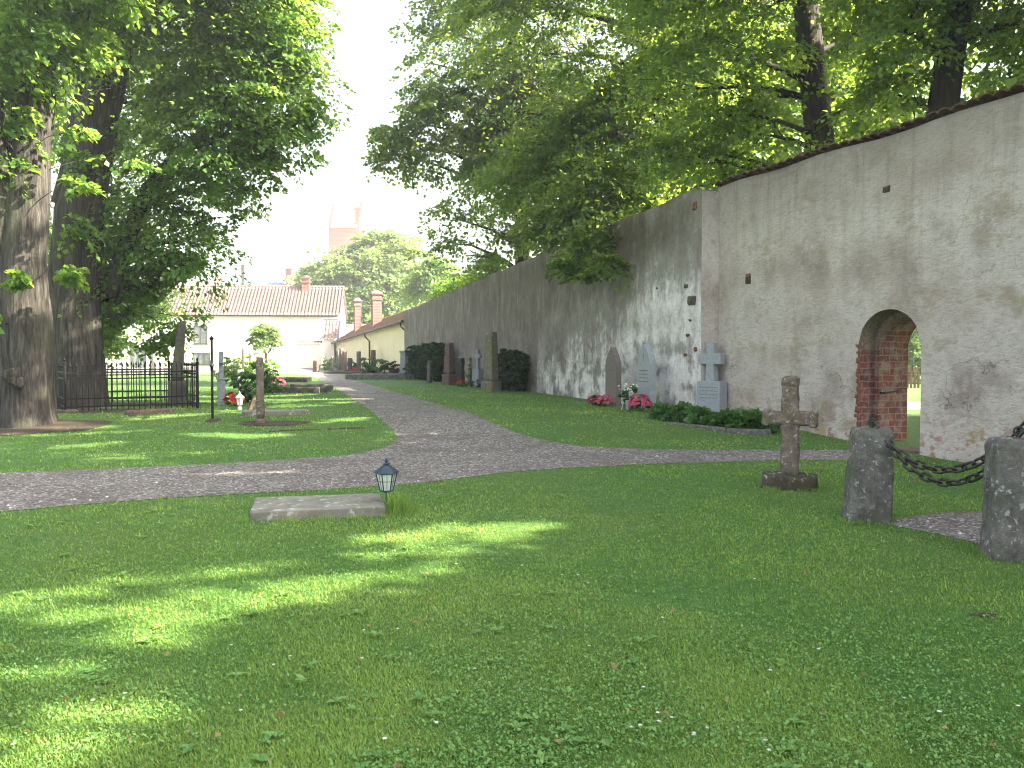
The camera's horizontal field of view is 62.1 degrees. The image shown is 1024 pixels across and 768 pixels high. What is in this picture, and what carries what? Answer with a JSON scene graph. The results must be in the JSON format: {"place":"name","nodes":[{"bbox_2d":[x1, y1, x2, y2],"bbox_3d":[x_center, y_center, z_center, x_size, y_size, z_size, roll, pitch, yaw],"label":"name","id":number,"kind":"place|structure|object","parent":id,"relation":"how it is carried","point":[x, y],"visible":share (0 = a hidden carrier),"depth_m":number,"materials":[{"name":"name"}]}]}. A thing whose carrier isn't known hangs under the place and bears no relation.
{"place":"outdoors","nodes":[
{"label":"outdoors","id":0,"kind":"place"},
{"bbox_2d":[0,368,981,542],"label":"gravel path","id":1,"kind":"structure","parent":0,"point":[427,451],"depth_m":12.43,"materials":[{"name":"grey gravel"}]},
{"bbox_2d":[0,367,1023,767],"bbox_3d":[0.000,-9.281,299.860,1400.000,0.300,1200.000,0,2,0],"label":"ground","id":2,"kind":"structure","parent":0,"point":[536,429],"depth_m":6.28,"materials":[{"name":"green plant"}]},
{"bbox_2d":[0,420,111,435],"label":"bare soil","id":3,"kind":"structure","parent":2,"relation":"on","point":[77,424],"depth_m":16.12,"materials":[{"name":"brown soil"}]},
{"bbox_2d":[57,408,139,412],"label":"bare soil","id":4,"kind":"structure","parent":2,"relation":"on","point":[104,410],"depth_m":19.31,"materials":[{"name":"brown soil"}]},
{"bbox_2d":[0,0,213,427],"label":"lime tree","id":5,"kind":"object","parent":2,"relation":"on","point":[40,40],"visible":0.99,"depth_m":16.11,"materials":[{"name":"green plant"}]},
{"bbox_2d":[4,4,230,362],"bbox_3d":[-18.087,-10.216,32.817,15.255,21.520,10.055,0,2,-13],"label":"lime tree","id":6,"kind":"object","parent":2,"relation":"on","point":[55,148],"visible":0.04,"depth_m":34.05,"materials":[{"name":"green plant"}]},
{"bbox_2d":[57,357,198,413],"bbox_3d":[-9.622,-0.002,20.774,3.110,1.320,3.682,-1,2,-33],"label":"iron fence","id":7,"kind":"object","parent":2,"relation":"on","point":[63,398],"visible":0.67,"depth_m":19.67,"materials":[{"name":"metal"}]},
{"bbox_2d":[124,408,174,415],"bbox_3d":[-7.852,0.632,18.450,0.329,0.178,1.044,1,2,31],"label":"kerb stone","id":8,"kind":"object","parent":2,"relation":"on","point":[140,412],"visible":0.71,"depth_m":18.25,"materials":[{"name":"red stone"}]},
{"bbox_2d":[150,354,154,375],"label":"grave obelisk","id":9,"kind":"object","parent":2,"relation":"on","point":[152,363],"visible":0.32,"depth_m":48.34,"materials":[{"name":"stone"}]},
{"bbox_2d":[110,402,206,405],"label":"bare soil","id":10,"kind":"structure","parent":2,"relation":"on","point":[147,403],"depth_m":21.98,"materials":[{"name":"brown soil"}]},
{"bbox_2d":[167,322,186,406],"bbox_3d":[-8.312,-0.442,21.089,0.452,2.195,0.419,-1,2,-21],"label":"grave obelisk","id":11,"kind":"object","parent":2,"relation":"on","point":[179,350],"visible":0.88,"depth_m":20.98,"materials":[{"name":"stone"}]},
{"bbox_2d":[47,0,356,408],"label":"lime tree","id":12,"kind":"object","parent":2,"relation":"on","point":[86,330],"visible":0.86,"depth_m":20.03,"materials":[{"name":"green plant"}]},
{"bbox_2d":[209,336,213,418],"bbox_3d":[-6.142,-0.085,17.415,0.100,1.802,0.640,-1,2,-19],"label":"iron cross","id":13,"kind":"object","parent":2,"relation":"on","point":[211,338],"visible":0.98,"depth_m":17.38,"materials":[{"name":"black metal"}]},
{"bbox_2d":[205,418,219,421],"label":"bare soil","id":14,"kind":"structure","parent":2,"relation":"on","point":[212,420],"depth_m":17.09,"materials":[{"name":"soil"}]},
{"bbox_2d":[216,351,225,405],"bbox_3d":[-7.341,-0.115,21.469,0.220,1.417,0.440,-1,2,-18],"label":"cross monument","id":15,"kind":"object","parent":2,"relation":"on","point":[221,379],"visible":0.91,"depth_m":21.32,"materials":[{"name":"grey stone"}]},
{"bbox_2d":[105,275,347,367],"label":"cream house","id":16,"kind":"structure","parent":2,"relation":"on","point":[292,313],"depth_m":80.00,"materials":[{"name":"beige paint"}]},
{"bbox_2d":[130,347,146,367],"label":"window","id":17,"kind":"structure","parent":16,"relation":"in","point":[135,359],"depth_m":78.70,"materials":[{"name":"white glass"}]},
{"bbox_2d":[193,326,208,344],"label":"window","id":18,"kind":"structure","parent":16,"relation":"in","point":[203,335],"depth_m":79.18,"materials":[{"name":"white glass"}]},
{"bbox_2d":[193,353,209,364],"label":"window","id":19,"kind":"structure","parent":16,"relation":"in","point":[203,358],"depth_m":79.28,"materials":[{"name":"grey glass"}]},
{"bbox_2d":[213,274,225,284],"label":"chimney stack","id":20,"kind":"object","parent":16,"relation":"on","point":[222,276],"visible":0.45,"depth_m":109.15,"materials":[{"name":"brick"}]},
{"bbox_2d":[210,356,251,382],"bbox_3d":[-12.346,-0.611,37.503,1.278,1.238,1.708,2,3,41],"label":"shrub","id":21,"kind":"object","parent":2,"relation":"on","point":[230,367],"visible":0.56,"depth_m":37.33,"materials":[{"name":"green plant"}]},
{"bbox_2d":[222,391,245,405],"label":"red flowers","id":22,"kind":"object","parent":2,"relation":"on","point":[232,399],"visible":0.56,"depth_m":20.99,"materials":[{"name":"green plant"}]},
{"bbox_2d":[235,391,243,409],"bbox_3d":[-6.277,0.389,19.608,0.210,0.460,0.182,0,2,0],"label":"white lantern","id":23,"kind":"object","parent":2,"relation":"on","point":[239,397],"visible":0.98,"depth_m":19.57,"materials":[{"name":"paint"}]},
{"bbox_2d":[241,348,243,368],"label":"headstone","id":24,"kind":"object","parent":2,"relation":"on","point":[242,355],"visible":0.56,"depth_m":42.40,"materials":[{"name":"stone"}]},
{"bbox_2d":[239,385,255,402],"bbox_3d":[-6.852,0.274,22.229,0.633,0.544,1.236,-1,2,-27],"label":"box ball","id":25,"kind":"object","parent":2,"relation":"on","point":[245,391],"visible":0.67,"depth_m":21.93,"materials":[{"name":"green plant"}]},
{"bbox_2d":[247,397,255,409],"bbox_3d":[-5.826,0.483,19.035,0.247,0.360,0.186,-1,2,-17],"label":"broken stone","id":26,"kind":"object","parent":2,"relation":"on","point":[252,403],"visible":0.6,"depth_m":18.98,"materials":[{"name":"red stone"}]},
{"bbox_2d":[226,362,284,393],"bbox_3d":[-8.079,-0.191,26.862,1.746,1.143,1.168,0,2,0],"label":"shrub","id":27,"kind":"object","parent":2,"relation":"on","point":[243,375],"visible":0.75,"depth_m":26.78,"materials":[{"name":"green plant"}]},
{"bbox_2d":[231,352,279,375],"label":"shrub","id":28,"kind":"object","parent":2,"relation":"on","point":[239,360],"visible":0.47,"depth_m":43.52,"materials":[{"name":"green plant"}]},
{"bbox_2d":[255,357,265,422],"bbox_3d":[-5.035,0.165,16.997,0.219,1.396,0.517,-1,2,-16],"label":"headstone","id":29,"kind":"object","parent":2,"relation":"on","point":[260,411],"visible":0.82,"depth_m":16.80,"materials":[{"name":"stone"}]},
{"bbox_2d":[245,322,284,375],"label":"standard tree","id":30,"kind":"object","parent":2,"relation":"on","point":[267,336],"visible":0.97,"depth_m":49.72,"materials":[{"name":"green plant"}]},
{"bbox_2d":[225,259,304,284],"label":"stepped gable hall","id":31,"kind":"structure","parent":2,"relation":"on","point":[243,281],"depth_m":122.29,"materials":[{"name":"paint"}]},
{"bbox_2d":[264,368,282,385],"bbox_3d":[-9.040,-0.209,31.748,0.832,0.823,0.835,0,2,0],"label":"shrub","id":32,"kind":"object","parent":2,"relation":"on","point":[268,373],"visible":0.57,"depth_m":31.68,"materials":[{"name":"green plant"}]},
{"bbox_2d":[238,420,309,425],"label":"bare soil","id":33,"kind":"structure","parent":2,"relation":"on","point":[279,423],"depth_m":16.67,"materials":[{"name":"brown soil"}]},
{"bbox_2d":[242,408,310,416],"bbox_3d":[-5.048,0.642,18.213,1.402,0.192,0.401,-1,2,-23],"label":"kerb stone","id":34,"kind":"object","parent":2,"relation":"on","point":[275,412],"visible":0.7,"depth_m":18.08,"materials":[{"name":"stone"}]},
{"bbox_2d":[272,376,285,385],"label":"pink flowers","id":35,"kind":"object","parent":2,"relation":"on","point":[279,379],"visible":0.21,"depth_m":32.07,"materials":[{"name":"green plant"}]},
{"bbox_2d":[276,377,311,381],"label":"grave kerb","id":36,"kind":"structure","parent":2,"relation":"on","point":[297,379],"depth_m":38.53,"materials":[{"name":"stone"}]},
{"bbox_2d":[268,429,320,431],"bbox_3d":[-4.043,0.901,15.833,0.949,0.112,0.106,-1,2,-14],"label":"edging stone","id":37,"kind":"object","parent":2,"relation":"on","point":[292,430],"visible":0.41,"depth_m":15.79,"materials":[{"name":"grey stone"}]},
{"bbox_2d":[270,384,332,392],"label":"grave kerb","id":38,"kind":"structure","parent":2,"relation":"on","point":[307,388],"depth_m":28.00,"materials":[{"name":"stone"}]},
{"bbox_2d":[313,360,318,371],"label":"headstone","id":39,"kind":"object","parent":2,"relation":"on","point":[315,365],"visible":0.81,"depth_m":60.14,"materials":[{"name":"red stone"}]},
{"bbox_2d":[250,493,384,521],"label":"grave slab","id":40,"kind":"structure","parent":2,"relation":"on","point":[306,507],"depth_m":8.37,"materials":[{"name":"stone"}]},
{"bbox_2d":[295,318,340,367],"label":"annex","id":41,"kind":"object","parent":2,"relation":"on","point":[307,355],"visible":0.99,"depth_m":76.42,"materials":[{"name":"white paint"}]},
{"bbox_2d":[319,356,335,370],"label":"shrub","id":42,"kind":"object","parent":2,"relation":"on","point":[327,366],"visible":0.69,"depth_m":64.91,"materials":[{"name":"green plant"}]},
{"bbox_2d":[331,356,333,370],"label":"headstone","id":43,"kind":"object","parent":2,"relation":"on","point":[332,363],"visible":0.8,"depth_m":61.61,"materials":[{"name":"grey stone"}]},
{"bbox_2d":[336,350,338,370],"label":"headstone","id":44,"kind":"object","parent":2,"relation":"on","point":[337,360],"visible":0.48,"depth_m":60.03,"materials":[{"name":"grey stone"}]},
{"bbox_2d":[339,349,343,370],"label":"headstone","id":45,"kind":"object","parent":2,"relation":"on","point":[340,359],"visible":0.55,"depth_m":59.19,"materials":[{"name":"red stone"}]},
{"bbox_2d":[324,370,362,373],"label":"grave kerb","id":46,"kind":"structure","parent":2,"relation":"on","point":[341,372],"depth_m":54.59,"materials":[{"name":"stone"}]},
{"bbox_2d":[342,350,346,370],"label":"headstone","id":47,"kind":"object","parent":2,"relation":"on","point":[344,360],"visible":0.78,"depth_m":58.65,"materials":[{"name":"red stone"}]},
{"bbox_2d":[327,427,364,429],"bbox_3d":[-3.129,0.876,16.061,0.698,0.112,0.108,-1,2,-14],"label":"edging stone","id":48,"kind":"object","parent":2,"relation":"on","point":[346,427],"visible":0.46,"depth_m":16.04,"materials":[{"name":"grey stone"}]},
{"bbox_2d":[328,203,367,259],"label":"church tower","id":49,"kind":"structure","parent":2,"relation":"on","point":[345,224],"depth_m":164.39,"materials":[{"name":"brick"}]},
{"bbox_2d":[348,358,351,370],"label":"headstone","id":50,"kind":"object","parent":2,"relation":"on","point":[349,363],"visible":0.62,"depth_m":60.17,"materials":[{"name":"stone"}]},
{"bbox_2d":[347,359,356,368],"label":"shrub","id":51,"kind":"object","parent":2,"relation":"on","point":[354,365],"visible":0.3,"depth_m":63.33,"materials":[{"name":"green plant"}]},
{"bbox_2d":[345,324,364,333],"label":"pink house","id":52,"kind":"structure","parent":2,"relation":"on","point":[349,328],"depth_m":89.84,"materials":[{"name":"white paint"}]},
{"bbox_2d":[280,228,432,323],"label":"round tree","id":53,"kind":"object","parent":2,"relation":"on","point":[371,263],"visible":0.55,"depth_m":92.18,"materials":[{"name":"green plant"}]},
{"bbox_2d":[356,351,360,370],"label":"headstone","id":54,"kind":"object","parent":2,"relation":"on","point":[358,359],"visible":0.72,"depth_m":60.04,"materials":[{"name":"grey stone"}]},
{"bbox_2d":[361,357,370,370],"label":"shrub","id":55,"kind":"object","parent":2,"relation":"on","point":[365,364],"visible":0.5,"depth_m":61.64,"materials":[{"name":"green plant"}]},
{"bbox_2d":[362,366,375,372],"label":"shrub","id":56,"kind":"object","parent":2,"relation":"on","point":[371,370],"visible":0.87,"depth_m":53.59,"materials":[{"name":"green plant"}]},
{"bbox_2d":[331,291,410,371],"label":"yellow outbuilding","id":57,"kind":"structure","parent":2,"relation":"on","point":[382,337],"depth_m":63.51,"materials":[{"name":"paint"}]},
{"bbox_2d":[370,350,375,366],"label":"headstone","id":58,"kind":"object","parent":2,"relation":"on","point":[373,354],"visible":0.4,"depth_m":58.59,"materials":[{"name":"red stone"}]},
{"bbox_2d":[370,359,385,372],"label":"shrub","id":59,"kind":"object","parent":2,"relation":"on","point":[374,362],"visible":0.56,"depth_m":56.09,"materials":[{"name":"green plant"}]},
{"bbox_2d":[345,373,414,379],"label":"grave kerb","id":60,"kind":"structure","parent":2,"relation":"on","point":[379,376],"depth_m":42.52,"materials":[{"name":"grey stone"}]},
{"bbox_2d":[373,458,398,510],"bbox_3d":[-1.277,1.047,8.656,0.264,0.588,0.229,0,2,-12],"label":"grave lantern","id":61,"kind":"object","parent":2,"relation":"on","point":[386,474],"visible":0.95,"depth_m":8.60,"materials":[{"name":"paint"}]},
{"bbox_2d":[378,360,393,372],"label":"shrub","id":62,"kind":"object","parent":2,"relation":"on","point":[384,366],"visible":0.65,"depth_m":54.89,"materials":[{"name":"green plant"}]},
{"bbox_2d":[390,361,399,372],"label":"shrub","id":63,"kind":"object","parent":2,"relation":"on","point":[394,370],"visible":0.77,"depth_m":53.65,"materials":[{"name":"green plant"}]},
{"bbox_2d":[399,351,408,372],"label":"pedestal stone","id":64,"kind":"object","parent":2,"relation":"on","point":[404,361],"visible":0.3,"depth_m":49.24,"materials":[{"name":"grey stone"}]},
{"bbox_2d":[403,341,444,381],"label":"hedge","id":65,"kind":"object","parent":2,"relation":"on","point":[419,356],"visible":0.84,"depth_m":40.78,"materials":[{"name":"green plant"}]},
{"bbox_2d":[427,361,431,382],"bbox_3d":[-3.626,-0.482,37.432,0.156,1.101,0.411,0,2,12],"label":"headstone","id":66,"kind":"object","parent":2,"relation":"on","point":[429,371],"visible":0.76,"depth_m":37.25,"materials":[{"name":"grey stone"}]},
{"bbox_2d":[398,254,466,312],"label":"round tree","id":67,"kind":"object","parent":2,"relation":"on","point":[420,282],"visible":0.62,"depth_m":73.86,"materials":[{"name":"green plant"}]},
{"bbox_2d":[442,343,455,384],"bbox_3d":[-2.599,-0.784,35.277,0.467,1.873,0.436,2,3,45],"label":"grave obelisk","id":68,"kind":"object","parent":2,"relation":"on","point":[449,376],"visible":0.92,"depth_m":35.16,"materials":[{"name":"red stone"}]},
{"bbox_2d":[457,358,464,383],"bbox_3d":[-2.181,-0.505,36.327,0.246,1.229,0.363,1,2,20],"label":"headstone","id":69,"kind":"object","parent":2,"relation":"on","point":[460,368],"visible":0.74,"depth_m":36.19,"materials":[{"name":"stone"}]},
{"bbox_2d":[455,380,468,386],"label":"red flowers","id":70,"kind":"object","parent":2,"relation":"on","point":[460,384],"visible":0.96,"depth_m":33.33,"materials":[{"name":"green plant"}]},
{"bbox_2d":[463,357,472,381],"bbox_3d":[-1.730,-0.554,35.822,0.694,1.214,0.512,-1,2,-31],"label":"conifer","id":71,"kind":"object","parent":2,"relation":"on","point":[469,368],"visible":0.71,"depth_m":35.73,"materials":[{"name":"green plant"}]},
{"bbox_2d":[472,349,483,386],"bbox_3d":[-1.336,-0.569,33.376,0.260,1.570,0.400,-2,3,-40],"label":"cross monument","id":72,"kind":"object","parent":2,"relation":"on","point":[477,372],"visible":0.91,"depth_m":33.28,"materials":[{"name":"grey stone"}]},
{"bbox_2d":[481,332,501,391],"bbox_3d":[-0.717,-0.724,29.392,0.515,2.165,0.581,-2,3,-45],"label":"grave obelisk","id":73,"kind":"object","parent":2,"relation":"on","point":[491,382],"visible":0.9,"depth_m":29.25,"materials":[{"name":"stone"}]},
{"bbox_2d":[360,0,632,281],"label":"tall tree","id":74,"kind":"object","parent":2,"relation":"on","point":[434,100],"visible":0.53,"depth_m":33.12,"materials":[{"name":"green plant"}]},
{"bbox_2d":[0,494,1023,767],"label":"plantain","id":75,"kind":"object","parent":2,"relation":"on","point":[606,742],"visible":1,"depth_m":3.90,"materials":[{"name":"green plant"}]},
{"bbox_2d":[4,431,1019,767],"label":"fallen leaves","id":76,"kind":"object","parent":2,"relation":"on","point":[474,647],"visible":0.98,"depth_m":3.88,"materials":[{"name":"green plant"}]},
{"bbox_2d":[498,348,530,391],"bbox_3d":[-0.057,-0.492,30.145,1.167,1.599,3.528,0,2,-13],"label":"hedge","id":77,"kind":"object","parent":2,"relation":"on","point":[512,366],"visible":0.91,"depth_m":29.18,"materials":[{"name":"green plant"}]},
{"bbox_2d":[11,450,1020,750],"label":"daisies","id":78,"kind":"object","parent":2,"relation":"on","point":[475,668],"visible":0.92,"depth_m":3.73,"materials":[{"name":"white plant"}]},
{"bbox_2d":[404,189,719,405],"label":"stained wall","id":79,"kind":"structure","parent":2,"relation":"on","point":[566,336],"depth_m":22.40,"materials":[{"name":"paint"}]},
{"bbox_2d":[426,255,507,299],"bbox_3d":[-2.155,-4.766,39.480,1.702,1.372,12.136,-1,2,-17],"label":"ivy","id":80,"kind":"object","parent":79,"relation":"on","point":[447,286],"visible":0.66,"depth_m":37.95,"materials":[{"name":"green plant"}]},
{"bbox_2d":[587,395,614,405],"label":"pink flowers","id":81,"kind":"object","parent":2,"relation":"on","point":[600,400],"visible":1,"depth_m":21.06,"materials":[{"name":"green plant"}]},
{"bbox_2d":[426,0,790,291],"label":"tall tree","id":82,"kind":"object","parent":2,"relation":"on","point":[582,125],"visible":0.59,"depth_m":24.25,"materials":[{"name":"green plant"}]},
{"bbox_2d":[605,347,620,405],"bbox_3d":[2.533,-0.139,21.282,0.154,1.555,0.600,-1,2,-20],"label":"headstone","id":83,"kind":"object","parent":2,"relation":"on","point":[613,374],"visible":0.93,"depth_m":21.12,"materials":[{"name":"grey stone"}]},
{"bbox_2d":[616,383,638,410],"bbox_3d":[2.631,0.306,19.323,0.535,0.645,0.479,-1,2,-34],"label":"flower vase","id":84,"kind":"object","parent":2,"relation":"on","point":[625,391],"visible":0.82,"depth_m":19.27,"materials":[{"name":"grey stone"}]},
{"bbox_2d":[628,394,652,411],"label":"pink flowers","id":85,"kind":"object","parent":2,"relation":"on","point":[642,400],"visible":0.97,"depth_m":18.90,"materials":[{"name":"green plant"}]},
{"bbox_2d":[637,344,655,409],"bbox_3d":[3.096,-0.108,19.590,0.174,1.615,0.620,-1,2,-20],"label":"headstone","id":86,"kind":"object","parent":2,"relation":"on","point":[646,373],"visible":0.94,"depth_m":19.42,"materials":[{"name":"grey stone"}]},
{"bbox_2d":[697,343,726,411],"bbox_3d":[4.249,-0.037,18.082,0.263,1.670,0.600,-2,3,-40],"label":"cross monument","id":87,"kind":"object","parent":2,"relation":"on","point":[711,392],"visible":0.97,"depth_m":17.97,"materials":[{"name":"grey stone"}]},
{"bbox_2d":[646,401,780,431],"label":"bed plants","id":88,"kind":"object","parent":2,"relation":"on","point":[689,413],"visible":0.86,"depth_m":16.24,"materials":[{"name":"green plant"}]},
{"bbox_2d":[660,421,770,434],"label":"grave kerb","id":89,"kind":"structure","parent":2,"relation":"on","point":[740,431],"depth_m":15.45,"materials":[{"name":"grey stone"}]},
{"bbox_2d":[568,0,931,194],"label":"tall tree","id":90,"kind":"object","parent":2,"relation":"on","point":[811,73],"visible":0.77,"depth_m":19.20,"materials":[{"name":"green plant"}]},
{"bbox_2d":[555,0,984,212],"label":"tall tree","id":91,"kind":"object","parent":2,"relation":"on","point":[797,108],"visible":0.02,"depth_m":31.62,"materials":[{"name":"green plant"}]},
{"bbox_2d":[760,375,818,491],"bbox_3d":[3.312,0.613,10.124,0.655,1.434,0.504,1,2,24],"label":"stone cross","id":92,"kind":"object","parent":2,"relation":"on","point":[789,418],"visible":0.97,"depth_m":10.03,"materials":[{"name":"stone"}]},
{"bbox_2d":[841,418,894,523],"bbox_3d":[3.416,0.887,8.167,0.449,1.126,0.409,1,2,14],"label":"granite post","id":93,"kind":"object","parent":2,"relation":"on","point":[869,482],"visible":0.78,"depth_m":8.01,"materials":[{"name":"stone"}]},
{"bbox_2d":[715,83,1023,464],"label":"churchyard wall","id":94,"kind":"structure","parent":2,"relation":"on","point":[847,268],"depth_m":13.99,"materials":[{"name":"paint"}]},
{"bbox_2d":[781,0,1023,136],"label":"tall tree","id":95,"kind":"object","parent":2,"relation":"on","point":[955,28],"visible":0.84,"depth_m":17.00,"materials":[{"name":"green plant"}]},
{"bbox_2d":[907,402,919,409],"bbox_3d":[10.600,0.535,21.233,6.800,0.001,3.600,0,2,0],"label":"gravel area","id":96,"kind":"object","parent":2,"relation":"on","point":[913,405],"visible":0.04,"depth_m":21.00,"materials":[{"name":"beige gravel"}]},
{"bbox_2d":[907,367,920,387],"bbox_3d":[15.163,-0.236,32.047,4.600,0.780,0.070,0,2,8],"label":"picket fence","id":97,"kind":"object","parent":2,"relation":"on","point":[918,373],"visible":0.06,"depth_m":32.02,"materials":[{"name":"brown wood"}]},
{"bbox_2d":[908,327,921,381],"bbox_3d":[19.725,-2.637,41.014,6.925,6.204,5.823,-1,2,-32],"label":"garden tree","id":98,"kind":"object","parent":2,"relation":"on","point":[914,353],"visible":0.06,"depth_m":39.47,"materials":[{"name":"green plant"}]},
{"bbox_2d":[890,512,982,543],"bbox_3d":[6.713,1.363,6.475,7.155,0.001,3.501,1,2,28],"label":"gravel area","id":99,"kind":"object","parent":2,"relation":"on","point":[943,527],"visible":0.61,"depth_m":7.98,"materials":[{"name":"grey gravel"}]},
{"bbox_2d":[970,612,998,615],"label":"bare soil","id":100,"kind":"structure","parent":2,"relation":"on","point":[982,613],"depth_m":5.19,"materials":[{"name":"soil"}]},
{"bbox_2d":[978,426,1023,562],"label":"granite post","id":101,"kind":"object","parent":2,"relation":"on","point":[1002,531],"visible":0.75,"depth_m":6.54,"materials":[{"name":"stone"}]},
{"bbox_2d":[869,420,1023,486],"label":"iron chain","id":102,"kind":"object","parent":101,"relation":"attached to","point":[907,459],"visible":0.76,"depth_m":7.39,"materials":[{"name":"black metal"}]},
{"bbox_2d":[981,2,1023,88],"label":"tall tree","id":103,"kind":"object","parent":2,"relation":"on","point":[1010,82],"visible":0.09,"depth_m":14.99,"materials":[{"name":"green plant"}]},
{"bbox_2d":[47,0,1023,302],"label":"sky","id":104,"kind":"structure","parent":0,"point":[298,219],"materials":[{"name":"white"}]},
{"bbox_2d":[151,384,1011,561],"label":"long grass","id":105,"kind":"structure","parent":0,"point":[400,504],"depth_m":8.43,"materials":[{"name":"green plant"}]}
]}

